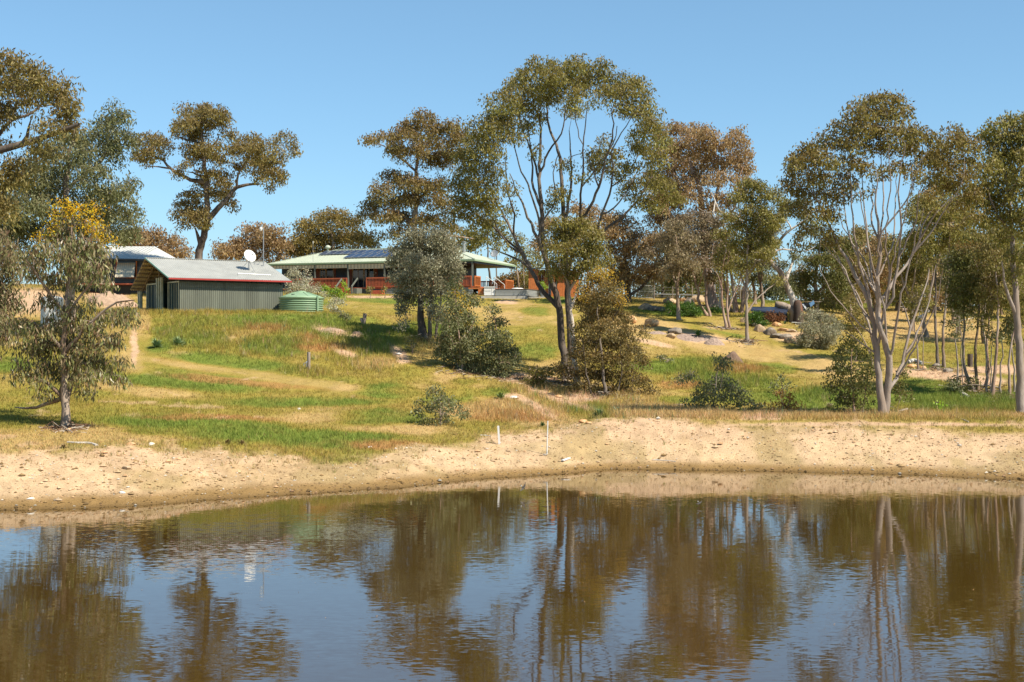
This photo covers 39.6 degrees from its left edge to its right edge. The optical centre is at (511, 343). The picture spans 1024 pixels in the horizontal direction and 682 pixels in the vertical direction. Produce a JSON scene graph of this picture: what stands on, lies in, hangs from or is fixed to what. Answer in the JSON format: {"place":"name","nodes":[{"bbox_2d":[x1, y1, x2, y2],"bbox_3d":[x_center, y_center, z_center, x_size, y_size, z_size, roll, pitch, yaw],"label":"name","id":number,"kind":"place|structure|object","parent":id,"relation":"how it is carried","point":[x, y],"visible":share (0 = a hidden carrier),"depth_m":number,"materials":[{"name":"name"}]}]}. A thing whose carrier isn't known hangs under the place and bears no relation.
{"place":"outdoors","nodes":[
{"label":"outdoors","id":0,"kind":"place"},
{"bbox_2d":[0,469,1023,681],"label":"water","id":1,"kind":"structure","parent":0,"point":[484,579],"depth_m":31.72,"materials":[{"name":"brown liquid"}]},
{"bbox_2d":[0,284,1023,509],"bbox_3d":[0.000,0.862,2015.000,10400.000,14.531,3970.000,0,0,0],"label":"ground","id":2,"kind":"structure","parent":0,"point":[786,459],"depth_m":64.19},
{"bbox_2d":[0,226,33,360],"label":"gum tree","id":3,"kind":"object","parent":2,"relation":"on","point":[9,257],"visible":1,"depth_m":55.77,"materials":[{"name":"green plant"}]},
{"bbox_2d":[0,47,87,232],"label":"gum tree","id":4,"kind":"object","parent":2,"relation":"on","point":[31,85],"visible":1,"depth_m":75.43,"materials":[{"name":"green plant"}]},
{"bbox_2d":[41,296,63,323],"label":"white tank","id":5,"kind":"object","parent":2,"relation":"on","point":[44,314],"visible":0.23,"depth_m":95.38,"materials":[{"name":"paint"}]},
{"bbox_2d":[2,194,143,425],"bbox_3d":[-18.425,-1.317,59.575,5.329,9.952,5.042,0,0,-27],"label":"young gum tree","id":6,"kind":"object","parent":2,"relation":"on","point":[80,246],"visible":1,"depth_m":59.19,"materials":[{"name":"green plant"}]},
{"bbox_2d":[0,96,148,331],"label":"gum tree","id":7,"kind":"object","parent":2,"relation":"on","point":[50,186],"visible":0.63,"depth_m":91.25,"materials":[{"name":"green plant"}]},
{"bbox_2d":[86,291,137,306],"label":"earth bank","id":8,"kind":"structure","parent":2,"relation":"on","point":[110,298],"depth_m":114.22,"materials":[{"name":"brown soil"}]},
{"bbox_2d":[75,246,174,293],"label":"grey roofed house","id":9,"kind":"structure","parent":2,"relation":"on","point":[128,264],"depth_m":126.50,"materials":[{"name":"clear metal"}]},
{"bbox_2d":[116,261,136,278],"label":"window","id":10,"kind":"structure","parent":9,"relation":"in","point":[135,273],"depth_m":126.38,"materials":[{"name":"grey glass"}]},
{"bbox_2d":[113,223,194,258],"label":"gum tree","id":11,"kind":"object","parent":2,"relation":"on","point":[172,242],"visible":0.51,"depth_m":157.39,"materials":[{"name":"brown plant"}]},
{"bbox_2d":[130,257,291,311],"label":"container shed","id":12,"kind":"structure","parent":2,"relation":"on","point":[177,283],"depth_m":107.73,"materials":[{"name":"metal"}]},
{"bbox_2d":[241,250,255,271],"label":"satellite dish","id":13,"kind":"object","parent":12,"relation":"on","point":[250,255],"visible":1,"depth_m":110.01,"materials":[{"name":"metal"}]},
{"bbox_2d":[129,100,303,258],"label":"gum tree","id":14,"kind":"object","parent":2,"relation":"on","point":[197,123],"visible":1,"depth_m":121.58,"materials":[{"name":"green plant"}]},
{"bbox_2d":[207,220,295,262],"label":"gum tree","id":15,"kind":"object","parent":2,"relation":"on","point":[237,248],"visible":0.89,"depth_m":159.39,"materials":[{"name":"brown plant"}]},
{"bbox_2d":[278,291,323,311],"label":"water tank","id":16,"kind":"object","parent":2,"relation":"on","point":[303,301],"visible":0.77,"depth_m":106.94,"materials":[{"name":"green plastic"}]},
{"bbox_2d":[283,266,330,298],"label":"shrub","id":17,"kind":"object","parent":2,"relation":"on","point":[295,287],"visible":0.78,"depth_m":120.48,"materials":[{"name":"brown plant"}]},
{"bbox_2d":[274,205,381,257],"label":"gum tree","id":18,"kind":"object","parent":2,"relation":"on","point":[309,242],"visible":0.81,"depth_m":161.51,"materials":[{"name":"green plant"}]},
{"bbox_2d":[324,295,346,312],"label":"shrub","id":19,"kind":"object","parent":2,"relation":"on","point":[333,303],"visible":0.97,"depth_m":109.84,"materials":[{"name":"green plant"}]},
{"bbox_2d":[267,241,516,295],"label":"house","id":20,"kind":"structure","parent":2,"relation":"on","point":[357,275],"depth_m":147.22,"materials":[{"name":"green metal"}]},
{"bbox_2d":[326,268,333,286],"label":"door","id":21,"kind":"structure","parent":20,"relation":"in","point":[329,271],"depth_m":149.10,"materials":[{"name":"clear glass"}]},
{"bbox_2d":[319,249,395,254],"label":"solar panels","id":22,"kind":"object","parent":20,"relation":"on","point":[351,251],"visible":0.85,"depth_m":150.08,"materials":[{"name":"glass"}]},
{"bbox_2d":[352,269,363,287],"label":"sliding door","id":23,"kind":"structure","parent":20,"relation":"in","point":[356,273],"depth_m":147.97,"materials":[{"name":"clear glass"}]},
{"bbox_2d":[343,253,392,257],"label":"solar panels","id":24,"kind":"object","parent":20,"relation":"on","point":[360,255],"visible":0.84,"depth_m":147.36,"materials":[{"name":"glass"}]},
{"bbox_2d":[354,107,478,243],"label":"gum tree","id":25,"kind":"object","parent":2,"relation":"on","point":[399,150],"visible":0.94,"depth_m":154.28,"materials":[{"name":"green plant"}]},
{"bbox_2d":[381,224,467,337],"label":"gum tree","id":26,"kind":"object","parent":2,"relation":"on","point":[417,254],"visible":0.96,"depth_m":98.18,"materials":[{"name":"green plant"}]},
{"bbox_2d":[409,383,471,425],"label":"gum sapling","id":27,"kind":"object","parent":2,"relation":"on","point":[437,400],"visible":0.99,"depth_m":66.83,"materials":[{"name":"green plant"}]},
{"bbox_2d":[430,273,487,370],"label":"gum sapling","id":28,"kind":"object","parent":2,"relation":"on","point":[457,326],"visible":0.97,"depth_m":88.26,"materials":[{"name":"green plant"}]},
{"bbox_2d":[453,224,490,255],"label":"distant gum tree","id":29,"kind":"object","parent":2,"relation":"on","point":[469,247],"visible":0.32,"depth_m":163.97,"materials":[{"name":"green plant"}]},
{"bbox_2d":[467,215,512,286],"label":"distant gum tree","id":30,"kind":"object","parent":2,"relation":"on","point":[495,233],"visible":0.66,"depth_m":159.67,"materials":[{"name":"green plant"}]},
{"bbox_2d":[465,302,524,377],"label":"gum sapling","id":31,"kind":"object","parent":2,"relation":"on","point":[501,348],"visible":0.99,"depth_m":87.67,"materials":[{"name":"green plant"}]},
{"bbox_2d":[0,396,1022,490],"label":"dry grass","id":32,"kind":"structure","parent":2,"relation":"on","point":[484,432],"depth_m":60.51,"materials":[{"name":"plant"}]},
{"bbox_2d":[0,283,1023,464],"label":"grass","id":33,"kind":"structure","parent":2,"relation":"on","point":[982,404],"depth_m":79.48,"materials":[{"name":"green plant"}]},
{"bbox_2d":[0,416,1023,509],"bbox_3d":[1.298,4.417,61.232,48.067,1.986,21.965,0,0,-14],"label":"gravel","id":34,"kind":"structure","parent":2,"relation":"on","point":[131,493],"depth_m":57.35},
{"bbox_2d":[481,296,544,298],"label":"concrete slab","id":35,"kind":"structure","parent":2,"relation":"on","point":[510,297],"depth_m":138.10,"materials":[{"name":"grey concrete"}]},
{"bbox_2d":[495,289,538,296],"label":"raised bed","id":36,"kind":"object","parent":35,"relation":"on","point":[519,292],"visible":0.98,"depth_m":138.52,"materials":[{"name":"grey metal"}]},
{"bbox_2d":[492,269,534,288],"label":"distant gum tree","id":37,"kind":"object","parent":2,"relation":"on","point":[512,276],"visible":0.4,"depth_m":174.64,"materials":[{"name":"green plant"}]},
{"bbox_2d":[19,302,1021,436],"bbox_3d":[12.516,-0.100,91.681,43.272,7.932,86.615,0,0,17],"label":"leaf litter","id":38,"kind":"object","parent":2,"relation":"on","point":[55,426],"visible":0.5,"depth_m":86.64,"materials":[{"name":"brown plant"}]},
{"bbox_2d":[502,232,543,288],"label":"distant gum tree","id":39,"kind":"object","parent":2,"relation":"on","point":[522,267],"visible":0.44,"depth_m":170.09,"materials":[{"name":"green plant"}]},
{"bbox_2d":[522,250,543,289],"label":"tree","id":40,"kind":"object","parent":2,"relation":"on","point":[537,256],"visible":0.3,"depth_m":155.99,"materials":[{"name":"green plant"}]},
{"bbox_2d":[519,362,562,385],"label":"gum sapling","id":41,"kind":"object","parent":2,"relation":"on","point":[543,372],"visible":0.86,"depth_m":85.63,"materials":[{"name":"green plant"}]},
{"bbox_2d":[526,268,578,296],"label":"timber shed","id":42,"kind":"structure","parent":2,"relation":"on","point":[560,285],"depth_m":143.20,"materials":[{"name":"orange wood"}]},
{"bbox_2d":[439,53,689,379],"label":"gum tree","id":43,"kind":"object","parent":2,"relation":"on","point":[502,120],"visible":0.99,"depth_m":88.41,"materials":[{"name":"green plant"}]},
{"bbox_2d":[535,213,616,385],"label":"gum tree","id":44,"kind":"object","parent":2,"relation":"on","point":[591,246],"visible":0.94,"depth_m":86.57,"materials":[{"name":"green plant"}]},
{"bbox_2d":[147,309,1015,421],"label":"seeding grass","id":45,"kind":"structure","parent":2,"relation":"on","point":[635,405],"depth_m":84.28,"materials":[{"name":"plant"}]},
{"bbox_2d":[527,198,673,300],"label":"gum tree","id":46,"kind":"object","parent":2,"relation":"on","point":[613,233],"visible":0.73,"depth_m":133.18,"materials":[{"name":"green plant"}]},
{"bbox_2d":[553,264,660,394],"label":"gum sapling","id":47,"kind":"object","parent":2,"relation":"on","point":[593,312],"visible":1,"depth_m":84.47,"materials":[{"name":"green plant"}]},
{"bbox_2d":[633,261,680,297],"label":"distant gum tree","id":48,"kind":"object","parent":2,"relation":"on","point":[658,289],"visible":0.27,"depth_m":149.76,"materials":[{"name":"green plant"}]},
{"bbox_2d":[614,285,740,298],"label":"wire fence","id":49,"kind":"object","parent":2,"relation":"on","point":[672,294],"visible":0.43,"depth_m":138.99,"materials":[{"name":"grey metal"}]},
{"bbox_2d":[654,217,703,319],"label":"gum tree","id":50,"kind":"object","parent":2,"relation":"on","point":[680,258],"visible":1,"depth_m":118.92,"materials":[{"name":"green plant"}]},
{"bbox_2d":[662,301,704,316],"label":"creeping bush","id":51,"kind":"object","parent":2,"relation":"on","point":[684,306],"visible":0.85,"depth_m":121.41,"materials":[{"name":"green plant"}]},
{"bbox_2d":[663,251,704,298],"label":"distant gum tree","id":52,"kind":"object","parent":2,"relation":"on","point":[687,288],"visible":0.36,"depth_m":146.00,"materials":[{"name":"green plant"}]},
{"bbox_2d":[637,209,738,315],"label":"gum tree","id":53,"kind":"object","parent":2,"relation":"on","point":[707,221],"visible":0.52,"depth_m":122.53,"materials":[{"name":"green plant"}]},
{"bbox_2d":[676,334,708,341],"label":"soil heap","id":54,"kind":"object","parent":2,"relation":"on","point":[691,337],"visible":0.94,"depth_m":109.53,"materials":[{"name":"beige soil"}]},
{"bbox_2d":[632,119,758,307],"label":"gum tree","id":55,"kind":"object","parent":2,"relation":"on","point":[693,177],"visible":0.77,"depth_m":130.01,"materials":[{"name":"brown plant"}]},
{"bbox_2d":[684,184,736,307],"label":"dead tree","id":56,"kind":"object","parent":2,"relation":"on","point":[716,241],"visible":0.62,"depth_m":126.90,"materials":[{"name":"wood"}]},
{"bbox_2d":[671,352,751,410],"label":"gum sapling","id":57,"kind":"object","parent":2,"relation":"on","point":[730,387],"visible":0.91,"depth_m":76.39,"materials":[{"name":"green plant"}]},
{"bbox_2d":[704,338,724,344],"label":"soil heap","id":58,"kind":"object","parent":2,"relation":"on","point":[713,341],"visible":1,"depth_m":108.42,"materials":[{"name":"beige soil"}]},
{"bbox_2d":[716,273,737,298],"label":"tree","id":59,"kind":"object","parent":2,"relation":"on","point":[724,292],"visible":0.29,"depth_m":154.25,"materials":[{"name":"green plant"}]},
{"bbox_2d":[708,207,753,327],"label":"gum tree","id":60,"kind":"object","parent":2,"relation":"on","point":[723,269],"visible":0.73,"depth_m":115.42,"materials":[{"name":"green plant"}]},
{"bbox_2d":[730,273,752,298],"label":"tree","id":61,"kind":"object","parent":2,"relation":"on","point":[738,290],"visible":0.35,"depth_m":162.87,"materials":[{"name":"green plant"}]},
{"bbox_2d":[720,240,764,312],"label":"gum tree","id":62,"kind":"object","parent":2,"relation":"on","point":[734,308],"visible":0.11,"depth_m":126.53,"materials":[{"name":"brown plant"}]},
{"bbox_2d":[743,398,766,410],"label":"shrub","id":63,"kind":"object","parent":2,"relation":"on","point":[756,407],"visible":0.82,"depth_m":75.11,"materials":[{"name":"green plant"}]},
{"bbox_2d":[740,310,770,325],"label":"creeping bush","id":64,"kind":"object","parent":2,"relation":"on","point":[757,317],"visible":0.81,"depth_m":117.76,"materials":[{"name":"green plant"}]},
{"bbox_2d":[722,175,790,340],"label":"gum tree","id":65,"kind":"object","parent":2,"relation":"on","point":[769,220],"visible":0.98,"depth_m":108.86,"materials":[{"name":"green plant"}]},
{"bbox_2d":[739,239,773,303],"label":"gum tree","id":66,"kind":"object","parent":2,"relation":"on","point":[753,280],"visible":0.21,"depth_m":132.52,"materials":[{"name":"green plant"}]},
{"bbox_2d":[748,213,785,306],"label":"gum tree","id":67,"kind":"object","parent":2,"relation":"on","point":[760,284],"visible":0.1,"depth_m":126.76,"materials":[{"name":"green plant"}]},
{"bbox_2d":[751,307,787,321],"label":"shelter","id":68,"kind":"object","parent":2,"relation":"on","point":[765,309],"visible":0.43,"depth_m":121.28,"materials":[{"name":"metal"}]},
{"bbox_2d":[762,310,786,322],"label":"creeping bush","id":69,"kind":"object","parent":2,"relation":"on","point":[775,318],"visible":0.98,"depth_m":118.37,"materials":[{"name":"red plant"}]},
{"bbox_2d":[748,271,802,300],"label":"distant gum tree","id":70,"kind":"object","parent":2,"relation":"on","point":[783,295],"visible":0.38,"depth_m":149.00,"materials":[{"name":"green plant"}]},
{"bbox_2d":[743,197,822,306],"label":"leaning gum tree","id":71,"kind":"object","parent":2,"relation":"on","point":[778,267],"visible":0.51,"depth_m":121.93,"materials":[{"name":"green plant"}]},
{"bbox_2d":[768,373,797,392],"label":"shrub","id":72,"kind":"object","parent":2,"relation":"on","point":[781,383],"visible":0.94,"depth_m":86.33,"materials":[{"name":"green plant"}]},
{"bbox_2d":[775,301,793,321],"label":"broken trunk","id":73,"kind":"object","parent":2,"relation":"on","point":[784,305],"visible":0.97,"depth_m":121.64,"materials":[{"name":"grey plant"}]},
{"bbox_2d":[765,388,805,411],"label":"shrub","id":74,"kind":"object","parent":2,"relation":"on","point":[785,406],"visible":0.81,"depth_m":74.10,"materials":[{"name":"green plant"}]},
{"bbox_2d":[793,300,803,324],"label":"tree stump","id":75,"kind":"object","parent":2,"relation":"on","point":[798,308],"visible":0.78,"depth_m":121.17,"materials":[{"name":"brown wood"}]},
{"bbox_2d":[791,308,845,349],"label":"shrub","id":76,"kind":"object","parent":2,"relation":"on","point":[810,327],"visible":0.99,"depth_m":107.72,"materials":[{"name":"green plant"}]},
{"bbox_2d":[792,231,862,320],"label":"gum tree","id":77,"kind":"object","parent":2,"relation":"on","point":[839,291],"visible":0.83,"depth_m":122.36,"materials":[{"name":"green plant"}]},
{"bbox_2d":[829,224,877,314],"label":"gum tree","id":78,"kind":"object","parent":2,"relation":"on","point":[861,235],"visible":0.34,"depth_m":128.00,"materials":[{"name":"green plant"}]},
{"bbox_2d":[836,292,873,370],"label":"young gum tree","id":79,"kind":"object","parent":2,"relation":"on","point":[852,302],"visible":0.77,"depth_m":94.88,"materials":[{"name":"green plant"}]},
{"bbox_2d":[849,223,874,302],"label":"distant gum tree","id":80,"kind":"object","parent":2,"relation":"on","point":[871,230],"visible":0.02,"depth_m":147.24,"materials":[{"name":"green plant"}]},
{"bbox_2d":[820,330,914,412],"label":"gum sapling","id":81,"kind":"object","parent":2,"relation":"on","point":[844,369],"visible":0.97,"depth_m":71.56,"materials":[{"name":"green plant"}]},
{"bbox_2d":[864,236,884,310],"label":"tree","id":82,"kind":"object","parent":2,"relation":"on","point":[873,298],"visible":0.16,"depth_m":133.47,"materials":[{"name":"green plant"}]},
{"bbox_2d":[858,231,901,312],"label":"gum tree","id":83,"kind":"object","parent":2,"relation":"on","point":[884,273],"visible":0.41,"depth_m":131.34,"materials":[{"name":"green plant"}]},
{"bbox_2d":[774,87,990,413],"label":"gum tree","id":84,"kind":"object","parent":2,"relation":"on","point":[865,115],"visible":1,"depth_m":69.82,"materials":[{"name":"green plant"}]},
{"bbox_2d":[887,236,915,310],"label":"tree","id":85,"kind":"object","parent":2,"relation":"on","point":[896,302],"visible":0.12,"depth_m":134.77,"materials":[{"name":"green plant"}]},
{"bbox_2d":[874,234,936,330],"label":"gum tree","id":86,"kind":"object","parent":2,"relation":"on","point":[913,271],"visible":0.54,"depth_m":118.47,"materials":[{"name":"green plant"}]},
{"bbox_2d":[901,283,937,368],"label":"young gum tree","id":87,"kind":"object","parent":2,"relation":"on","point":[910,305],"visible":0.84,"depth_m":96.80,"materials":[{"name":"green plant"}]},
{"bbox_2d":[908,184,950,337],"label":"gum tree","id":88,"kind":"object","parent":2,"relation":"on","point":[926,333],"visible":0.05,"depth_m":114.61,"materials":[{"name":"green plant"}]},
{"bbox_2d":[901,190,958,362],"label":"slim gum tree","id":89,"kind":"object","parent":2,"relation":"on","point":[912,211],"visible":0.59,"depth_m":98.52,"materials":[{"name":"green plant"}]},
{"bbox_2d":[915,238,948,312],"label":"tree","id":90,"kind":"object","parent":2,"relation":"on","point":[940,300],"visible":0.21,"depth_m":132.55,"materials":[{"name":"green plant"}]},
{"bbox_2d":[913,194,979,366],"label":"slim gum tree","id":91,"kind":"object","parent":2,"relation":"on","point":[949,245],"visible":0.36,"depth_m":98.16,"materials":[{"name":"green plant"}]},
{"bbox_2d":[931,244,968,323],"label":"gum tree","id":92,"kind":"object","parent":2,"relation":"on","point":[938,285],"visible":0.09,"depth_m":122.37,"materials":[{"name":"green plant"}]},
{"bbox_2d":[941,304,972,381],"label":"young gum tree","id":93,"kind":"object","parent":2,"relation":"on","point":[957,324],"visible":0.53,"depth_m":88.97,"materials":[{"name":"green plant"}]},
{"bbox_2d":[937,179,985,334],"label":"gum tree","id":94,"kind":"object","parent":2,"relation":"on","point":[961,221],"visible":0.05,"depth_m":116.50,"materials":[{"name":"green plant"}]},
{"bbox_2d":[939,243,987,389],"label":"slim gum tree","id":95,"kind":"object","parent":2,"relation":"on","point":[957,288],"visible":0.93,"depth_m":85.80,"materials":[{"name":"green plant"}]},
{"bbox_2d":[946,375,983,392],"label":"shrub","id":96,"kind":"object","parent":2,"relation":"on","point":[965,382],"visible":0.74,"depth_m":85.14,"materials":[{"name":"green plant"}]},
{"bbox_2d":[951,240,999,389],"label":"slim gum tree","id":97,"kind":"object","parent":2,"relation":"on","point":[976,338],"visible":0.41,"depth_m":85.89,"materials":[{"name":"green plant"}]},
{"bbox_2d":[943,314,1013,392],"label":"slim gum tree","id":98,"kind":"object","parent":2,"relation":"on","point":[1007,333],"visible":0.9,"depth_m":84.65,"materials":[{"name":"green plant"}]},
{"bbox_2d":[961,216,998,384],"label":"slim gum tree","id":99,"kind":"object","parent":2,"relation":"on","point":[973,238],"visible":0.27,"depth_m":87.00,"materials":[{"name":"green plant"}]},
{"bbox_2d":[973,294,1002,391],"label":"young gum tree","id":100,"kind":"object","parent":2,"relation":"on","point":[988,313],"visible":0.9,"depth_m":84.61,"materials":[{"name":"green plant"}]},
{"bbox_2d":[967,232,1018,343],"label":"gum tree","id":101,"kind":"object","parent":2,"relation":"on","point":[981,331],"depth_m":110.74,"materials":[{"name":"brown plant"}]},
{"bbox_2d":[963,110,1023,412],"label":"slim gum tree","id":102,"kind":"object","parent":2,"relation":"on","point":[1003,163],"visible":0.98,"depth_m":72.62,"materials":[{"name":"green plant"}]},
{"bbox_2d":[967,226,1023,395],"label":"slim gum tree","id":103,"kind":"object","parent":2,"relation":"on","point":[991,262],"visible":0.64,"depth_m":83.70,"materials":[{"name":"green plant"}]},
{"bbox_2d":[999,306,1023,390],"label":"young gum tree","id":104,"kind":"object","parent":2,"relation":"on","point":[1014,347],"visible":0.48,"depth_m":85.29,"materials":[{"name":"green plant"}]},
{"bbox_2d":[1001,282,1023,393],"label":"slim gum tree","id":105,"kind":"object","parent":2,"relation":"on","point":[1021,299],"visible":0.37,"depth_m":83.95,"materials":[{"name":"green plant"}]},
{"bbox_2d":[0,0,1023,305],"label":"sky","id":106,"kind":"structure","parent":0,"point":[331,73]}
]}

